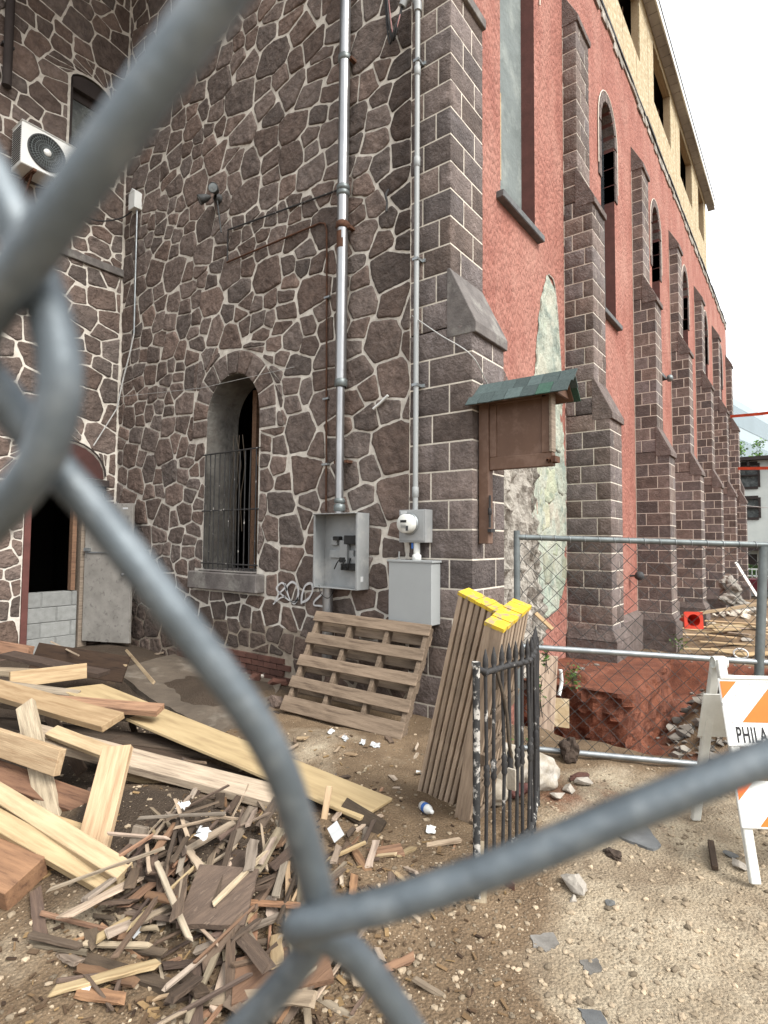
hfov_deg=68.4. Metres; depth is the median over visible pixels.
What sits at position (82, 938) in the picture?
wood scrap
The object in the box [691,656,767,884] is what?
barricade
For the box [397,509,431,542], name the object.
electric meter
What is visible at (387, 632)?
wooden pallet
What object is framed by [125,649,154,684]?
plank
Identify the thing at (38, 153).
air conditioner
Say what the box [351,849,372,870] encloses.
wood scrap
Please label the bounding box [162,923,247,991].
wood scrap
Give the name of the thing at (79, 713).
plank
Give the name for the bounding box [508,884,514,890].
brick fragment
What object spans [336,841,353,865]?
wood scrap
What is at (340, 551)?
electrical cabinet
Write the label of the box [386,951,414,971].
wood scrap
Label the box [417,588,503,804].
timber bundle
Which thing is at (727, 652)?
plank
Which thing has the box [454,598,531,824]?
timber bundle
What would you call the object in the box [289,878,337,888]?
wood scrap
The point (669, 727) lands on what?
rubble chunk
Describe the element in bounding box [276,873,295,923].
wood scrap
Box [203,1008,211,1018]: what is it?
wood scrap
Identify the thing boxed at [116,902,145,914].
wood scrap
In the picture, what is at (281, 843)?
wood scrap
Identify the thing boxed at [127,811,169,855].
wood scrap
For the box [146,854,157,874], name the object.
wood scrap
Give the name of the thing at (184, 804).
plastic scrap
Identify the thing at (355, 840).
wood scrap
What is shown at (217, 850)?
wood scrap
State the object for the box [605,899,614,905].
stone
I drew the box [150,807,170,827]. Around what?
wood scrap
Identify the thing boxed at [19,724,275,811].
plank
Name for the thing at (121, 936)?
wood scrap
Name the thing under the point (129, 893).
wood scrap
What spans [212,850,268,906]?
wood scrap
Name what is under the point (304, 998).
wood scrap
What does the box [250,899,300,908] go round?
wood scrap
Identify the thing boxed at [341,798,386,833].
plank
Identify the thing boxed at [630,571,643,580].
wall lamp
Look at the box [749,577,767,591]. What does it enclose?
pickup truck
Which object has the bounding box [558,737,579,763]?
rock
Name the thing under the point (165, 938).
wood scrap
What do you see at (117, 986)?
wood scrap
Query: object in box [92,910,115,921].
wood scrap
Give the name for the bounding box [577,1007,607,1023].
concrete flake
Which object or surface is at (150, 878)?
wood scrap
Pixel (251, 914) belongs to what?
wood scrap
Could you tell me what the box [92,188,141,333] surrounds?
junction box
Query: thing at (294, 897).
wood scrap
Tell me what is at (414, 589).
utility box
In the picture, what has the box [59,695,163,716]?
plank
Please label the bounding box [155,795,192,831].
wood scrap
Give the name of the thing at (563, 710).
board square
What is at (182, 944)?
wood scrap
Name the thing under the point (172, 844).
wood scrap
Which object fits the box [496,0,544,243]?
boarded window
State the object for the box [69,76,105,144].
window
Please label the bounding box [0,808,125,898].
plank
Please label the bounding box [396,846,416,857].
wood scrap
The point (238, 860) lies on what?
old board
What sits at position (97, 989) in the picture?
wood scrap
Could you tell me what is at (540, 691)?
weed
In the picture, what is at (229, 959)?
wood scrap
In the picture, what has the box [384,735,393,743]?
wood scrap
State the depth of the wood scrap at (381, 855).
2.79 m
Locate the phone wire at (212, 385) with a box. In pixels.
[120,367,292,396]
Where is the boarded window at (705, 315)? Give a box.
[704,310,708,364]
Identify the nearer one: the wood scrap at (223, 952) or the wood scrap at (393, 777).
the wood scrap at (223, 952)
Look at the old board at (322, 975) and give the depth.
1.97 m
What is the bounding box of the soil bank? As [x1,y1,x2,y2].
[524,656,678,753]
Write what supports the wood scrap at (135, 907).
on the wood scrap at (120, 910)
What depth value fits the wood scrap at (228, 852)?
2.51 m
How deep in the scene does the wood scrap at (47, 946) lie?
2.11 m
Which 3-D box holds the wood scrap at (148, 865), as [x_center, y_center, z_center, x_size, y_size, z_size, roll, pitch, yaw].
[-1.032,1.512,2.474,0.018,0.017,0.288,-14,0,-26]
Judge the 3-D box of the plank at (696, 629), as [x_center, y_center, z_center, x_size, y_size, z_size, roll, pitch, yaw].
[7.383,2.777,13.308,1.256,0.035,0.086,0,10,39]
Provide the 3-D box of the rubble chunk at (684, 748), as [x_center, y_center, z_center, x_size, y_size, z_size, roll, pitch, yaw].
[3.483,2.731,6.515,0.177,0.087,0.107,0,-3,5]
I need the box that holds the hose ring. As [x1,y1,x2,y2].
[733,648,748,657]
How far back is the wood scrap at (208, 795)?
3.05 m
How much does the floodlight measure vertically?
0.560 m
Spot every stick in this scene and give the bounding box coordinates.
[534,612,553,629]
[707,839,717,870]
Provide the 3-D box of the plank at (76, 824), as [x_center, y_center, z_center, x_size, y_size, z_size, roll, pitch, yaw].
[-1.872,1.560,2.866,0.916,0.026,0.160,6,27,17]
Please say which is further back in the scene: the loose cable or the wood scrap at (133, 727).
the loose cable
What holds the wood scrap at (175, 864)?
on the wood scrap at (141, 892)
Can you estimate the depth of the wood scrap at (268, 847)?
2.54 m
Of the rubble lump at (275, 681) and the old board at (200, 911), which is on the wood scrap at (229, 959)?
the old board at (200, 911)
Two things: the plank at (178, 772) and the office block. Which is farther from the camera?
the office block
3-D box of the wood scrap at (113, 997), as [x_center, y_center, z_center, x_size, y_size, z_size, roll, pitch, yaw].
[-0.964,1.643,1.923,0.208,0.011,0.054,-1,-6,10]
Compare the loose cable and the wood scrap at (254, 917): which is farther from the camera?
the loose cable
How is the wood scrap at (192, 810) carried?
on the wood scrap at (182, 820)
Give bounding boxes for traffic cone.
[679,612,703,628]
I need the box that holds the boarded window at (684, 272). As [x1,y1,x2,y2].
[682,265,693,410]
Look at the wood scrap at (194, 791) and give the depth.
3.20 m
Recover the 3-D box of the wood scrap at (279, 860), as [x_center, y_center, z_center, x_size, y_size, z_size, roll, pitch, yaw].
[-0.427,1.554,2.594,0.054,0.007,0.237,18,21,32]
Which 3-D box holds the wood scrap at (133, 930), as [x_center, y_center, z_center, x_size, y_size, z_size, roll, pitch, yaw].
[-0.925,1.556,2.168,0.026,0.020,0.390,-18,-1,6]
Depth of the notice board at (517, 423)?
4.82 m
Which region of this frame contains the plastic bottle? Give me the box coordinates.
[418,801,433,813]
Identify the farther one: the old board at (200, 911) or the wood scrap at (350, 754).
the wood scrap at (350, 754)
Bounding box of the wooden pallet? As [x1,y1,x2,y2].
[280,611,432,739]
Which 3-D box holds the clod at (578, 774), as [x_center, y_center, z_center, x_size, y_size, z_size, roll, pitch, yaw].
[1.320,1.787,3.803,0.124,0.049,0.187,-2,-4,37]
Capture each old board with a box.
[176,864,258,929]
[213,848,259,867]
[231,947,333,1006]
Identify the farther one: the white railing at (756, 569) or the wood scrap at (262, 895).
the white railing at (756, 569)
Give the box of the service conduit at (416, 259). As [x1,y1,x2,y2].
[385,0,425,509]
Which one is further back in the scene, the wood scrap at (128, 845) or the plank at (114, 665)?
the plank at (114, 665)
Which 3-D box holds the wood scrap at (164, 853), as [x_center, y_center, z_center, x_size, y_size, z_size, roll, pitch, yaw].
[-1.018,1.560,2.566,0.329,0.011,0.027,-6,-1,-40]
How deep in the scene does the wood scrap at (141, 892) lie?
2.36 m
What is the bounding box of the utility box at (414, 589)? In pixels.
[387,543,441,625]
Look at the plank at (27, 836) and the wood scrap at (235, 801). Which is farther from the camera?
the wood scrap at (235, 801)
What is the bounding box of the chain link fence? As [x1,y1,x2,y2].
[0,0,767,1023]
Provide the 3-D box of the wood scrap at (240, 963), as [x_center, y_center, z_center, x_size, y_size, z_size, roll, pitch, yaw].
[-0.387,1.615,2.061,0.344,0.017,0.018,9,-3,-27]
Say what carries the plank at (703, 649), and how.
on the plank at (753, 653)
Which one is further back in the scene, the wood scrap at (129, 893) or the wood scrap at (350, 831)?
the wood scrap at (350, 831)
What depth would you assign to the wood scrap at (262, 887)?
2.35 m
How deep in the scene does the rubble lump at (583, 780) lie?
3.69 m
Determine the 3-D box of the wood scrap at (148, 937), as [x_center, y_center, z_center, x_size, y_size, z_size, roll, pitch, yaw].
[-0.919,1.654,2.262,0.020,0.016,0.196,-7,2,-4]
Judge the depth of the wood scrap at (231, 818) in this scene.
2.85 m
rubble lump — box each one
[249,673,260,680]
[267,695,282,708]
[268,677,287,685]
[550,792,564,798]
[563,783,574,793]
[574,777,592,784]
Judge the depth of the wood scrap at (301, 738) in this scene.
4.33 m
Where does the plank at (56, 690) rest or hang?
on the plank at (229, 749)
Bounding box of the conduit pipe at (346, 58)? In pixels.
[334,0,355,514]
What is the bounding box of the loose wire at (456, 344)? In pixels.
[412,315,487,383]
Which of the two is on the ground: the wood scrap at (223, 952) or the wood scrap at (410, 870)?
the wood scrap at (410, 870)
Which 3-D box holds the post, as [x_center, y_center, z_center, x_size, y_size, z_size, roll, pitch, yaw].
[12.259,2.273,19.151,0.100,1.310,0.057,-11,-32,-5]
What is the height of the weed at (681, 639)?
0.394 m
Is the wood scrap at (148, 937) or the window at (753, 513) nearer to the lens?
the wood scrap at (148, 937)
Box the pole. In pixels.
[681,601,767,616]
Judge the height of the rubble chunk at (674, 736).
0.111 m
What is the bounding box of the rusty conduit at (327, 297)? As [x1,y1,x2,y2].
[226,222,330,511]
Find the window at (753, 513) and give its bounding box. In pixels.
[745,496,760,519]
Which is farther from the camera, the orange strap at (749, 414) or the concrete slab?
the orange strap at (749, 414)
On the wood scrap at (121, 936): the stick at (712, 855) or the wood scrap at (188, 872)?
the wood scrap at (188, 872)
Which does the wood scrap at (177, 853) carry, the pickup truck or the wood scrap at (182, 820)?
the wood scrap at (182, 820)
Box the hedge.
[748,564,757,577]
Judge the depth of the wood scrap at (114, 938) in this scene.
2.12 m
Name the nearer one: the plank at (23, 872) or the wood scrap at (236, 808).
the plank at (23, 872)
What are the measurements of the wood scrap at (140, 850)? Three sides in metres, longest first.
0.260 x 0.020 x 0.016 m
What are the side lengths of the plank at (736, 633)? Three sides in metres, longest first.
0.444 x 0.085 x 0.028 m
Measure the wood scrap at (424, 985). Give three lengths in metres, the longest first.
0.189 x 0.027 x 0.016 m
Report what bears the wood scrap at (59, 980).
on the plank at (155, 982)
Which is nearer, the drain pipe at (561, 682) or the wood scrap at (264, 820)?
the wood scrap at (264, 820)
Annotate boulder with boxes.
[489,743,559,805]
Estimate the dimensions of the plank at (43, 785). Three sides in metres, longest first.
1.222 x 0.110 x 0.042 m
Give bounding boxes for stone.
[560,873,587,895]
[570,894,576,902]
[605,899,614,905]
[723,850,738,857]
[732,857,746,870]
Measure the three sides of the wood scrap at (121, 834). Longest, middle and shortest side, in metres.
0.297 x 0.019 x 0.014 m
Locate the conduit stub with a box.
[319,586,334,658]
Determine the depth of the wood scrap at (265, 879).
2.44 m
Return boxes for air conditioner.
[11,119,70,193]
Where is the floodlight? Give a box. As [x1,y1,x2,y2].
[197,182,221,232]
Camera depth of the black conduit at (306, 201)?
6.63 m
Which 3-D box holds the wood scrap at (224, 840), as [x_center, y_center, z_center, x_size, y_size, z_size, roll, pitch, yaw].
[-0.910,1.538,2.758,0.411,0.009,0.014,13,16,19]
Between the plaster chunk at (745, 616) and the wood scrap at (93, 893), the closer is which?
the wood scrap at (93, 893)
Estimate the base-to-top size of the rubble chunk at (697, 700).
0.118 m
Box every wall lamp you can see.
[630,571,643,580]
[662,374,672,381]
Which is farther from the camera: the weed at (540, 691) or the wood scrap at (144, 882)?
the weed at (540, 691)
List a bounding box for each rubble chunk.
[666,723,676,731]
[668,732,684,740]
[668,751,683,757]
[672,718,681,722]
[676,729,690,736]
[678,723,693,733]
[678,745,690,752]
[691,718,699,726]
[692,696,702,705]
[716,739,723,745]
[741,637,753,640]
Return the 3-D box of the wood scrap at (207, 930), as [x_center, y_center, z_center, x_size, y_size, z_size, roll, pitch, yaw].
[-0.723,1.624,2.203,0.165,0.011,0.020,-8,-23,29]
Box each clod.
[569,772,589,780]
[603,847,621,861]
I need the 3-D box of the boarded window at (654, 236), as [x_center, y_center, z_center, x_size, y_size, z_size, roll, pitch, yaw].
[6.935,-5.771,14.594,0.360,4.591,1.333,-2,-4,37]
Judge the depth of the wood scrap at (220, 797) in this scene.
3.13 m
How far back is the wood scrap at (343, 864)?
2.58 m
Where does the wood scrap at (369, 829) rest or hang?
on the ground
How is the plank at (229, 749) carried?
on the ground
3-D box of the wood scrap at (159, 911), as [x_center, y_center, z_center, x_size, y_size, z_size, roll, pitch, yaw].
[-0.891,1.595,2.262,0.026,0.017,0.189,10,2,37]
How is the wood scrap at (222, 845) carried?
on the ground
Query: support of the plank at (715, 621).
on the plank at (741, 626)
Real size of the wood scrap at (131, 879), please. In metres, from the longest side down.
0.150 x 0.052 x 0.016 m
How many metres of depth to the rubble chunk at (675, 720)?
7.39 m
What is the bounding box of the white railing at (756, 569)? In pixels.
[748,568,757,576]
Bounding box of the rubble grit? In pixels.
[557,630,766,748]
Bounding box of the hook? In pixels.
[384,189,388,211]
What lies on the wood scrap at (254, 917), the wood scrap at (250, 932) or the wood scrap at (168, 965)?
the wood scrap at (250, 932)
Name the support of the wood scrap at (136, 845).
on the plank at (89, 851)
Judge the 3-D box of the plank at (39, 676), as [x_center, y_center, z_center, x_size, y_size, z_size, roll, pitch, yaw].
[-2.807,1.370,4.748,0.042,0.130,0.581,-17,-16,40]
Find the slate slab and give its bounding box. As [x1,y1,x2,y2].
[622,828,660,850]
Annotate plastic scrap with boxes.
[175,801,190,809]
[426,825,435,833]
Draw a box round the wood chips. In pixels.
[0,730,527,1023]
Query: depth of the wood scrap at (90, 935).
2.16 m
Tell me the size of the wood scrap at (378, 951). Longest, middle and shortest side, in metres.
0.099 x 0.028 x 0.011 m
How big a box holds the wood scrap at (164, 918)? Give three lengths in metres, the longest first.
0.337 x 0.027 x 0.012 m
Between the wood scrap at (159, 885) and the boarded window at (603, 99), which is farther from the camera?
the boarded window at (603, 99)
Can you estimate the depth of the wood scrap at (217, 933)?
2.16 m
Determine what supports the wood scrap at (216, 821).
on the wood scrap at (212, 834)
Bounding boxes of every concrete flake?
[530,932,558,951]
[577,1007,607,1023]
[580,958,601,974]
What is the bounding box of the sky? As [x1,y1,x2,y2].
[660,0,767,417]
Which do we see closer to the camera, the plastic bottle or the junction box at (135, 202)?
the plastic bottle
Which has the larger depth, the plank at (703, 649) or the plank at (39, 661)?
the plank at (703, 649)
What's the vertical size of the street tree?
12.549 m
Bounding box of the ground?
[0,597,767,1023]
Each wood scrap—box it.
[27,930,82,950]
[29,885,47,933]
[29,940,87,955]
[39,910,117,935]
[46,846,164,892]
[47,958,160,997]
[55,952,84,966]
[56,861,164,918]
[56,972,99,983]
[71,936,84,940]
[72,963,139,987]
[73,987,125,1004]
[78,899,139,904]
[81,861,135,902]
[83,923,99,950]
[83,940,152,949]
[83,974,113,1010]
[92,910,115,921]
[93,913,115,920]
[96,903,161,943]
[100,922,148,959]
[104,902,184,938]
[106,884,140,907]
[106,978,121,1011]
[107,831,169,839]
[110,886,164,959]
[113,912,130,929]
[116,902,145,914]
[116,904,146,909]
[117,857,187,907]
[117,903,135,940]
[118,828,149,853]
[119,833,153,856]
[123,867,140,889]
[124,910,176,922]
[125,871,175,885]
[126,865,194,931]
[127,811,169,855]
[127,839,153,864]
[128,722,137,731]
[129,924,158,931]
[130,898,149,920]
[133,945,167,957]
[136,845,142,883]
[137,811,225,819]
[141,850,147,886]
[143,839,177,905]
[143,839,195,865]
[144,890,177,904]
[144,904,171,922]
[144,931,152,941]
[145,844,151,873]
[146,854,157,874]
[149,872,191,923]
[149,956,181,971]
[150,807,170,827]
[151,822,175,854]
[152,993,168,1001]
[153,799,179,838]
[153,929,181,945]
[154,860,192,941]
[154,972,252,1023]
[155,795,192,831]
[156,868,163,891]
[156,920,165,925]
[156,929,208,958]
[157,958,163,978]
[158,1004,200,1023]
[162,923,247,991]
[162,955,243,969]
[163,801,218,821]
[163,996,188,1005]
[164,808,182,870]
[164,975,203,1004]
[165,811,227,842]
[165,821,235,863]
[165,834,172,875]
[169,864,189,922]
[170,817,200,862]
[172,854,186,867]
[173,798,189,836]
[173,814,225,829]
[176,845,186,875]
[177,822,186,856]
[179,868,183,896]
[180,971,209,999]
[184,759,206,763]
[184,929,225,1023]
[185,784,229,809]
[186,849,202,870]
[189,964,203,1023]
[190,787,197,798]
[190,844,236,879]
[193,904,254,963]
[193,912,278,954]
[195,929,212,933]
[198,795,215,799]
[199,929,217,946]
[202,912,242,972]
[203,989,317,1008]
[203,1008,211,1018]
[205,1004,223,1023]
[206,845,216,864]
[209,804,229,829]
[209,816,238,820]
[210,930,223,937]
[210,942,277,1001]
[211,829,236,908]
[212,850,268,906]
[214,792,224,807]
[214,834,229,853]
[218,822,239,840]
[218,830,226,848]
[222,948,236,960]
[223,938,267,948]
[223,994,241,1012]
[225,927,234,998]
[227,795,240,813]
[230,918,262,942]
[230,950,287,967]
[232,784,248,816]
[233,806,256,845]
[235,807,243,829]
[235,926,275,974]
[239,812,271,827]
[243,838,259,871]
[245,807,257,827]
[245,922,254,937]
[246,907,258,922]
[248,911,257,939]
[250,871,277,911]
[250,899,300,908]
[255,801,275,828]
[255,827,282,872]
[255,874,276,885]
[255,883,270,891]
[257,801,273,821]
[258,836,276,864]
[260,823,268,871]
[265,895,277,926]
[267,924,271,949]
[269,848,289,870]
[269,933,283,969]
[271,844,288,898]
[275,835,285,848]
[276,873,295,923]
[276,960,332,1023]
[276,1006,290,1023]
[285,861,290,911]
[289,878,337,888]
[291,889,296,901]
[296,736,309,739]
[296,883,302,902]
[302,987,311,1023]
[313,989,354,1019]
[316,931,364,999]
[327,841,365,861]
[329,844,341,863]
[331,812,341,821]
[331,861,346,874]
[331,867,346,880]
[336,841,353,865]
[338,774,350,778]
[339,874,343,886]
[340,968,350,979]
[343,752,357,755]
[345,826,355,837]
[346,835,359,848]
[348,873,357,891]
[349,994,365,1015]
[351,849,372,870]
[356,814,383,831]
[361,827,367,843]
[362,819,375,845]
[365,840,379,867]
[374,947,385,960]
[375,852,396,857]
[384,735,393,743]
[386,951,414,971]
[387,871,394,882]
[388,775,396,780]
[391,870,403,879]
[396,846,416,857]
[403,866,417,873]
[412,976,446,997]
[426,837,461,846]
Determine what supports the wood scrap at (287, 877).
on the wood scrap
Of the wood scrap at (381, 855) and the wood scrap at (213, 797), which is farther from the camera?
the wood scrap at (213, 797)
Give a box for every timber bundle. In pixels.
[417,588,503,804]
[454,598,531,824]
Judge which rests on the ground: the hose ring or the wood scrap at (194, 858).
the hose ring
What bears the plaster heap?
on the ground
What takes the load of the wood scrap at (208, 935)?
on the wood scrap
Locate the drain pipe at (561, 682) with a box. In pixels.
[557,669,562,695]
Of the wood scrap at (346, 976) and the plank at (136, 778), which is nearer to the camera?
the wood scrap at (346, 976)
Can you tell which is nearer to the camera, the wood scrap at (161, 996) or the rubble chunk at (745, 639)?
the wood scrap at (161, 996)
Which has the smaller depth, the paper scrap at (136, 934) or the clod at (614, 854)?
the paper scrap at (136, 934)
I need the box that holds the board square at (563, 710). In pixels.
[554,698,568,727]
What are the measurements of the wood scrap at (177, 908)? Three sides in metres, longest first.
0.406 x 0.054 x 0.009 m
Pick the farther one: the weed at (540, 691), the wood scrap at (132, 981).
the weed at (540, 691)
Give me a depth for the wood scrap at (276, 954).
2.06 m
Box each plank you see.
[0,641,34,653]
[0,651,109,677]
[0,667,33,676]
[0,679,124,731]
[0,702,135,721]
[0,717,214,759]
[0,728,65,776]
[0,760,90,811]
[0,781,132,884]
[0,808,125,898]
[0,838,47,910]
[8,681,80,695]
[9,663,86,684]
[16,698,61,815]
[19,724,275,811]
[29,642,130,682]
[44,716,87,776]
[45,725,111,757]
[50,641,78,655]
[55,951,188,997]
[57,815,81,828]
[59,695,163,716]
[66,684,391,820]
[80,744,132,847]
[107,736,342,816]
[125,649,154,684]
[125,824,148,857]
[126,773,160,783]
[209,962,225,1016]
[321,786,331,819]
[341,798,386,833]
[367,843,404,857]
[683,627,711,630]
[683,633,706,635]
[683,648,743,651]
[697,631,723,632]
[698,640,754,645]
[704,620,755,624]
[706,624,744,626]
[708,634,736,638]
[710,648,744,655]
[712,628,740,631]
[721,624,755,627]
[727,632,750,635]
[732,651,767,656]
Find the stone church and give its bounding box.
[0,0,750,724]
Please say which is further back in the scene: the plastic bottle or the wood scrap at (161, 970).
the plastic bottle
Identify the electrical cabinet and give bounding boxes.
[313,512,368,590]
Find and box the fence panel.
[514,530,767,765]
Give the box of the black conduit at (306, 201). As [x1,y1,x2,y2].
[226,190,336,261]
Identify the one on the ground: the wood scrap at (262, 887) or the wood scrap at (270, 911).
the wood scrap at (270, 911)
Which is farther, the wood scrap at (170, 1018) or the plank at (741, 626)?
the plank at (741, 626)
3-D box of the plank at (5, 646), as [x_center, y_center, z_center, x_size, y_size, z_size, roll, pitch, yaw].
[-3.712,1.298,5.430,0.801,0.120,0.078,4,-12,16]
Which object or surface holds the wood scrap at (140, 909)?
on the wood scrap at (188, 872)
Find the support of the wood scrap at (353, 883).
on the ground
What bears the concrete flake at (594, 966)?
on the ground
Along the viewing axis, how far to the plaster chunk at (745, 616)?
15.79 m
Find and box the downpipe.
[0,0,14,88]
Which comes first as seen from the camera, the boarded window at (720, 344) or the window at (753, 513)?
the boarded window at (720, 344)
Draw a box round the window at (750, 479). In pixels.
[740,461,759,488]
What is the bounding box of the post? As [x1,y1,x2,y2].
[734,562,756,596]
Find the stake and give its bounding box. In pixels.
[473,841,486,902]
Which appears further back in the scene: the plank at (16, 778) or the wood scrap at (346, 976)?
the plank at (16, 778)
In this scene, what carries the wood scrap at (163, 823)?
on the ground
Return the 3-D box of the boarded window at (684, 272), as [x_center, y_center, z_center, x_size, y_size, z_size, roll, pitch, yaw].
[9.517,-5.578,18.014,0.360,4.591,1.333,-2,-4,37]
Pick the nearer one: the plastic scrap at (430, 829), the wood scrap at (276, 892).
the wood scrap at (276, 892)
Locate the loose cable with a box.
[93,333,134,445]
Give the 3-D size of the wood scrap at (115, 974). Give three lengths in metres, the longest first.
0.369 x 0.052 x 0.018 m
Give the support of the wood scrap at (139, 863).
on the wood scrap at (93, 893)
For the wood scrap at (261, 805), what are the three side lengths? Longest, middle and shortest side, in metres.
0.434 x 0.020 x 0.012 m
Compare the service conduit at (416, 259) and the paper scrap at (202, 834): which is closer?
the paper scrap at (202, 834)
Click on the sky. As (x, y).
(720, 47)
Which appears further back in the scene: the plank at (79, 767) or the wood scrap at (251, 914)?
the plank at (79, 767)
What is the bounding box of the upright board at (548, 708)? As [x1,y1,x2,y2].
[539,654,557,732]
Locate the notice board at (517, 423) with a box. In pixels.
[465,368,580,543]
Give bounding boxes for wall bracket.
[372,394,388,409]
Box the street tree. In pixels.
[740,438,765,455]
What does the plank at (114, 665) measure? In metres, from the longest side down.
0.955 x 0.260 x 0.024 m
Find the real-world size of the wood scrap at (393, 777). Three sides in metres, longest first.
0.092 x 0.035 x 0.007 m
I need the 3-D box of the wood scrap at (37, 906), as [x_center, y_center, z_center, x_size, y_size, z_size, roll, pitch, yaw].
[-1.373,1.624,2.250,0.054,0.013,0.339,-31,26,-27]
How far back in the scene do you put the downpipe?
7.46 m
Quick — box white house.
[740,455,767,564]
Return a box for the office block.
[733,398,767,456]
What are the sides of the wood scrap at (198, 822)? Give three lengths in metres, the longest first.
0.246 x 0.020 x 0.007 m
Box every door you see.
[82,503,134,642]
[748,554,756,564]
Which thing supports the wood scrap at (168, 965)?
on the ground
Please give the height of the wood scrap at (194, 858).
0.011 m
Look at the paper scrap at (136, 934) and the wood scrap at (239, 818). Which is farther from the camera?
the wood scrap at (239, 818)
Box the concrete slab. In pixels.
[123,654,280,731]
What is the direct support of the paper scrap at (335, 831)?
on the ground
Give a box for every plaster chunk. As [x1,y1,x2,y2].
[730,611,736,616]
[741,613,750,618]
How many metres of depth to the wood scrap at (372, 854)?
2.76 m
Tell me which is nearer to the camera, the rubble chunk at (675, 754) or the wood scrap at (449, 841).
the wood scrap at (449, 841)
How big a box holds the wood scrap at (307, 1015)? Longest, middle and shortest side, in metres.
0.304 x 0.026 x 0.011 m
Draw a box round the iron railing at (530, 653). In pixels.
[471,626,539,899]
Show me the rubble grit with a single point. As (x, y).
(596, 664)
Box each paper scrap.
[132,927,140,938]
[194,825,210,840]
[327,821,343,842]
[370,741,379,747]
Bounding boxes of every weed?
[539,676,546,717]
[541,651,549,673]
[565,663,581,690]
[669,633,687,653]
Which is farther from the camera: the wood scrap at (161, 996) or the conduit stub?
the conduit stub
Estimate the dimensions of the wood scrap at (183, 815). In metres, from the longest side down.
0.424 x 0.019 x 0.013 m
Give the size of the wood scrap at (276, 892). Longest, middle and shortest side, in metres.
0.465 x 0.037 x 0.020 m
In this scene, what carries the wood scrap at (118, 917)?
on the ground
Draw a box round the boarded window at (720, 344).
[720,344,722,389]
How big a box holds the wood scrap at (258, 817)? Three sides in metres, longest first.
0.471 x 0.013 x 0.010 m
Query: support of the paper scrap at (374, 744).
on the ground
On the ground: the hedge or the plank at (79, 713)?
the hedge
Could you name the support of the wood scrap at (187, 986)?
on the wood scrap at (201, 990)
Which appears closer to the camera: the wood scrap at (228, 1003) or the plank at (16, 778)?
the wood scrap at (228, 1003)
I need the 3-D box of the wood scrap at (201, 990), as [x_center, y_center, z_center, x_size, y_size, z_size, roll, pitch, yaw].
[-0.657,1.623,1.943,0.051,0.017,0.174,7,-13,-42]
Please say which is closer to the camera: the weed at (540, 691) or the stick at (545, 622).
the weed at (540, 691)
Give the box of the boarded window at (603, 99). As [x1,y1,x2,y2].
[597,90,622,331]
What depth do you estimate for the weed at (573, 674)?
6.28 m
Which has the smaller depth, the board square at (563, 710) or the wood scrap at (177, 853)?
the wood scrap at (177, 853)
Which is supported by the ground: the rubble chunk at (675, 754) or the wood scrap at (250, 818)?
the rubble chunk at (675, 754)
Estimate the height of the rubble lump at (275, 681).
0.090 m
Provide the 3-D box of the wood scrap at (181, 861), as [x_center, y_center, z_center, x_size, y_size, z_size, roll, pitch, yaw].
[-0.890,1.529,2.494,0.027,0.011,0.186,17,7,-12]
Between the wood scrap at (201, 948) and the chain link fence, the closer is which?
the chain link fence
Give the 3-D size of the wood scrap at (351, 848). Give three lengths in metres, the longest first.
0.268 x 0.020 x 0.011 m
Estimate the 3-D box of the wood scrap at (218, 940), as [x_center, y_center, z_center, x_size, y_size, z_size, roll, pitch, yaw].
[-0.592,1.579,2.122,0.013,0.018,0.314,17,11,28]
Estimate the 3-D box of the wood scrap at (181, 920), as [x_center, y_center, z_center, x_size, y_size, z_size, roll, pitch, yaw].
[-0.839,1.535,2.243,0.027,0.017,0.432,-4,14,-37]
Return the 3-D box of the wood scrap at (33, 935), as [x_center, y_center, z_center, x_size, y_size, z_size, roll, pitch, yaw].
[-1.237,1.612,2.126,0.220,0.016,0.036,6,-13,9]
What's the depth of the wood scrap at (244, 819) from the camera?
2.87 m
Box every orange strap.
[730,411,767,417]
[738,467,767,469]
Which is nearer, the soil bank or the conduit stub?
the conduit stub
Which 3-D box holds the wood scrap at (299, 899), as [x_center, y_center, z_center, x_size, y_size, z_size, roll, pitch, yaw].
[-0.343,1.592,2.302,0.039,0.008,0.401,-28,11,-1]
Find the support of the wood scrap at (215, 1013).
on the wood scrap at (304, 998)
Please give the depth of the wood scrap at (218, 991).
1.88 m
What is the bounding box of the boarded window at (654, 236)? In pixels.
[650,199,665,379]
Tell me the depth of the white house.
35.14 m
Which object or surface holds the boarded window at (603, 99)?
in the stone church
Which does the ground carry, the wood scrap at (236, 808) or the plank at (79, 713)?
the wood scrap at (236, 808)
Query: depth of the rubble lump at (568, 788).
3.58 m
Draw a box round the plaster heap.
[717,575,755,612]
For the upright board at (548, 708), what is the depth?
5.29 m
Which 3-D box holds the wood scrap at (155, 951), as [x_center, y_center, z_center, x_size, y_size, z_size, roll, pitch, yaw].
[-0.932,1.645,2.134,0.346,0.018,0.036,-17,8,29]

